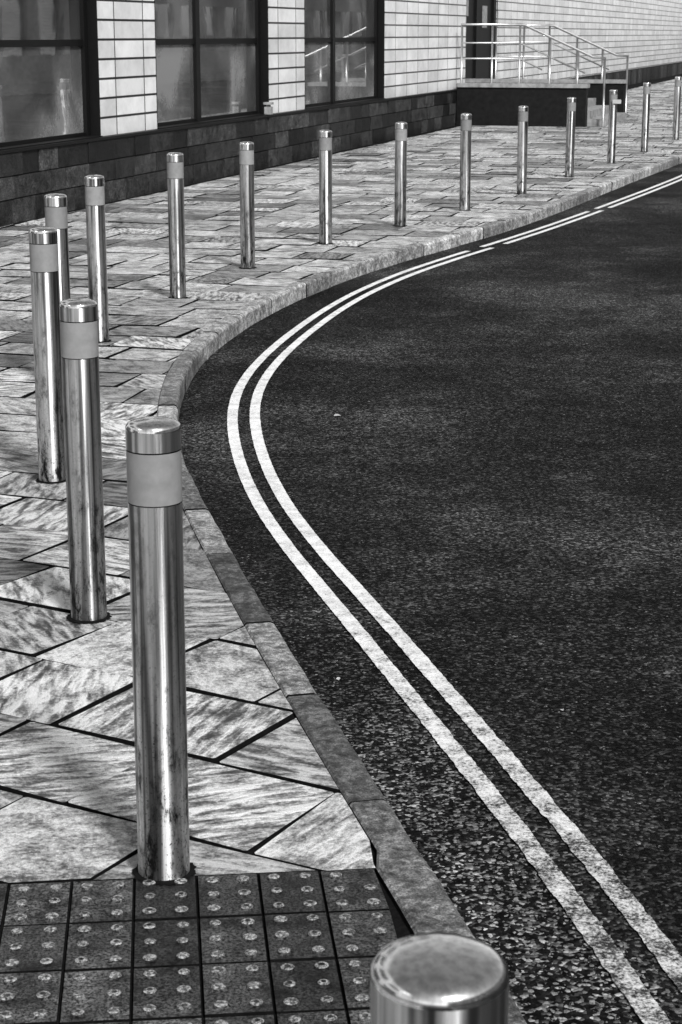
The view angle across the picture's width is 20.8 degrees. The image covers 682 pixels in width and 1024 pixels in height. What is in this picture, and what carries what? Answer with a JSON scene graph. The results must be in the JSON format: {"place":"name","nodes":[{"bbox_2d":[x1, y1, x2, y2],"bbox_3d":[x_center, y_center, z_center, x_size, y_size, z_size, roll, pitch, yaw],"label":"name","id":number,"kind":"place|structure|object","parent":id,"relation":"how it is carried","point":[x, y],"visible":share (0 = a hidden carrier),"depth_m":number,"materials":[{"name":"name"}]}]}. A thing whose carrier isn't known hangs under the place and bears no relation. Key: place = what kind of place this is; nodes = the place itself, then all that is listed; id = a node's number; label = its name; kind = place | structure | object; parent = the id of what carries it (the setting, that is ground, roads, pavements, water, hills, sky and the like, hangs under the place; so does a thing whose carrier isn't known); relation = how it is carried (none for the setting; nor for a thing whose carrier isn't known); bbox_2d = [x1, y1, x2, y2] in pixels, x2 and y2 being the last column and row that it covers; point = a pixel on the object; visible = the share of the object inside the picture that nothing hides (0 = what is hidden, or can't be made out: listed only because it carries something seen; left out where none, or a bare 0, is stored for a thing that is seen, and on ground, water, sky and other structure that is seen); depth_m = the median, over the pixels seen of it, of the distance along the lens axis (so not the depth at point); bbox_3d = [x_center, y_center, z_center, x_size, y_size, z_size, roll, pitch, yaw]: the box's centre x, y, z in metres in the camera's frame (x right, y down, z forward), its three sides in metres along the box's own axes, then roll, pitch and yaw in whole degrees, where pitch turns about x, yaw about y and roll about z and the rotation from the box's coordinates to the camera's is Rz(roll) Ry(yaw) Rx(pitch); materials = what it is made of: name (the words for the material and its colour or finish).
{"place":"outdoors","nodes":[
{"label":"outdoors","id":0,"kind":"place"},
{"bbox_2d":[0,74,681,1023],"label":"pavement","id":1,"kind":"structure","parent":0,"point":[264,796],"depth_m":6.50,"materials":[{"name":"stone"}]},
{"bbox_2d":[29,226,65,483],"bbox_3d":[-1.175,-0.619,7.467,0.143,1.044,0.141,5,15,19],"label":"bollard","id":2,"kind":"object","parent":1,"relation":"on","point":[44,268],"visible":0.97,"depth_m":7.42,"materials":[{"name":"silver metal"}]},
{"bbox_2d":[44,193,70,301],"bbox_3d":[-1.431,-1.113,9.471,0.140,1.005,0.141,8,17,30],"label":"bollard","id":3,"kind":"object","parent":1,"relation":"on","point":[55,205],"visible":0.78,"depth_m":9.35,"materials":[{"name":"silver metal"}]},
{"bbox_2d":[59,298,111,623],"bbox_3d":[-0.787,-0.145,5.684,0.140,1.015,0.138,-5,15,-17],"label":"bollard","id":4,"kind":"object","parent":1,"relation":"on","point":[78,317],"visible":1,"depth_m":5.63,"materials":[{"name":"silver metal"}]},
{"bbox_2d":[84,175,110,342],"bbox_3d":[-1.430,-1.476,10.912,0.144,0.990,0.142,-4,15,-16],"label":"bollard","id":5,"kind":"object","parent":1,"relation":"on","point":[96,237],"visible":0.9,"depth_m":10.85,"materials":[{"name":"silver metal"}]},
{"bbox_2d":[125,416,196,885],"bbox_3d":[-0.383,0.304,3.918,0.140,1.023,0.141,6,16,20],"label":"bollard","id":6,"kind":"object","parent":1,"relation":"on","point":[154,484],"visible":0.98,"depth_m":3.87,"materials":[{"name":"silver metal"}]},
{"bbox_2d":[167,152,187,298],"bbox_3d":[-1.123,-1.946,12.712,0.140,1.005,0.140,6,16,22],"label":"bollard","id":7,"kind":"object","parent":1,"relation":"on","point":[176,214],"visible":0.98,"depth_m":12.66,"materials":[{"name":"silver metal"}]},
{"bbox_2d":[0,869,396,1023],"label":"tactile paving","id":8,"kind":"structure","parent":1,"relation":"on","point":[237,990],"depth_m":3.70,"materials":[{"name":"concrete"}]},
{"bbox_2d":[370,932,508,1023],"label":"bollard","id":9,"kind":"object","parent":8,"relation":"on","point":[437,978],"visible":1,"depth_m":1.49,"materials":[{"name":"silver metal"}]},
{"bbox_2d":[0,89,456,201],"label":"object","id":10,"kind":"object","parent":1,"relation":"on","point":[153,131],"depth_m":22.50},
{"bbox_2d":[0,91,456,226],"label":"plinth stones","id":11,"kind":"object","parent":1,"relation":"on","point":[13,210],"visible":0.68,"depth_m":22.74,"materials":[{"name":"stone"}]},
{"bbox_2d":[0,0,385,150],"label":"window frames","id":12,"kind":"structure","parent":11,"relation":"on","point":[87,41],"depth_m":23.12,"materials":[{"name":"black metal"}]},
{"bbox_2d":[0,0,373,142],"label":"window panes","id":13,"kind":"object","parent":12,"relation":"in","point":[40,92],"visible":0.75,"depth_m":22.65,"materials":[{"name":"grey glass"}]},
{"bbox_2d":[263,102,273,113],"bbox_3d":[-0.987,-5.502,25.363,0.110,0.160,0.120,4,15,15],"label":"sill light","id":14,"kind":"object","parent":11,"relation":"on","point":[268,108],"visible":1,"depth_m":25.32,"materials":[{"name":"concrete"}]},
{"bbox_2d":[239,141,256,268],"bbox_3d":[-0.725,-2.359,14.361,0.143,0.983,0.141,10,18,35],"label":"bollard","id":15,"kind":"object","parent":1,"relation":"on","point":[247,210],"visible":1,"depth_m":14.31,"materials":[{"name":"silver metal"}]},
{"bbox_2d":[318,130,333,244],"bbox_3d":[-0.133,-2.790,16.031,0.141,0.987,0.144,4,15,14],"label":"bollard","id":16,"kind":"object","parent":1,"relation":"on","point":[325,187],"visible":1,"depth_m":15.98,"materials":[{"name":"silver metal"}]},
{"bbox_2d":[393,122,406,226],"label":"bollard","id":17,"kind":"object","parent":1,"relation":"on","point":[400,173],"visible":1,"depth_m":17.46,"materials":[{"name":"silver metal"}]},
{"bbox_2d":[459,113,471,210],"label":"bollard","id":18,"kind":"object","parent":1,"relation":"on","point":[465,158],"visible":0.98,"depth_m":19.03,"materials":[{"name":"silver metal"}]},
{"bbox_2d":[516,106,527,193],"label":"bollard","id":19,"kind":"object","parent":1,"relation":"on","point":[522,150],"visible":0.98,"depth_m":20.98,"materials":[{"name":"silver metal"}]},
{"bbox_2d":[456,79,626,126],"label":"entrance steps","id":20,"kind":"structure","parent":1,"relation":"on","point":[486,102],"depth_m":36.75,"materials":[{"name":"stone"}]},
{"bbox_2d":[460,23,628,126],"bbox_3d":[4.239,-9.027,38.274,2.884,1.963,3.648,4,15,15],"label":"handrail","id":21,"kind":"object","parent":20,"relation":"on","point":[549,42],"visible":0.99,"depth_m":36.70,"materials":[{"name":"metal"}]},
{"bbox_2d":[565,97,575,176],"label":"bollard","id":22,"kind":"object","parent":1,"relation":"on","point":[570,136],"visible":0.98,"depth_m":23.49,"materials":[{"name":"silver metal"}]},
{"bbox_2d":[607,89,620,162],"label":"bollard","id":23,"kind":"object","parent":1,"relation":"on","point":[613,103],"visible":0.97,"depth_m":25.99,"materials":[{"name":"silver metal"}]},
{"bbox_2d":[641,82,650,151],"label":"bollard","id":24,"kind":"object","parent":1,"relation":"on","point":[645,115],"visible":1,"depth_m":28.61,"materials":[{"name":"silver metal"}]},
{"bbox_2d":[672,76,681,139],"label":"bollard","id":25,"kind":"object","parent":1,"relation":"on","point":[677,104],"visible":0.98,"depth_m":31.79,"materials":[{"name":"silver metal"}]},
{"bbox_2d":[179,163,681,1023],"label":"road","id":26,"kind":"structure","parent":0,"point":[481,479],"depth_m":6.98,"materials":[{"name":"black asphalt"}]},
{"bbox_2d":[227,175,681,1023],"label":"white double lines","id":27,"kind":"object","parent":26,"relation":"on","point":[607,951],"visible":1,"depth_m":4.90,"materials":[{"name":"paint"}]},
{"label":"ground","id":28,"kind":"structure","parent":0,"visible":0},
{"bbox_2d":[157,153,681,1023],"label":"kerb","id":29,"kind":"structure","parent":28,"relation":"on","point":[413,887],"depth_m":5.75,"materials":[{"name":"stone"}]},
{"bbox_2d":[578,63,681,84],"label":"plinth","id":30,"kind":"structure","parent":28,"relation":"on","point":[645,74],"depth_m":75.57,"materials":[{"name":"stone"}]},
{"bbox_2d":[569,62,681,78],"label":"plinth backing","id":31,"kind":"object","parent":30,"relation":"on","point":[625,70],"visible":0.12,"depth_m":68.71,"materials":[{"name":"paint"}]},
{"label":"rear walls","id":32,"kind":"object","parent":28,"relation":"on","visible":0},
{"bbox_2d":[97,0,466,135],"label":"tile cladding","id":33,"kind":"structure","parent":32,"relation":"attached to","point":[422,51],"depth_m":26.20,"materials":[{"name":"white tile"}]},
{"bbox_2d":[496,0,681,78],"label":"wing tiles","id":34,"kind":"object","parent":32,"relation":"attached to","point":[644,33],"visible":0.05,"depth_m":60.02,"materials":[{"name":"white tile"}]},
{"bbox_2d":[474,0,496,78],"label":"entrance door frame","id":35,"kind":"object","parent":34,"relation":"attached to","point":[476,35],"visible":0.07,"depth_m":43.19,"materials":[{"name":"black metal"}]},
{"bbox_2d":[466,0,486,27],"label":"entry panel","id":36,"kind":"object","parent":35,"relation":"attached to","point":[484,14],"visible":0.52,"depth_m":43.72,"materials":[{"name":"concrete"}]},
{"bbox_2d":[465,0,491,78],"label":"entrance door leaves","id":37,"kind":"object","parent":35,"relation":"in","point":[484,68],"visible":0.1,"depth_m":43.71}
]}

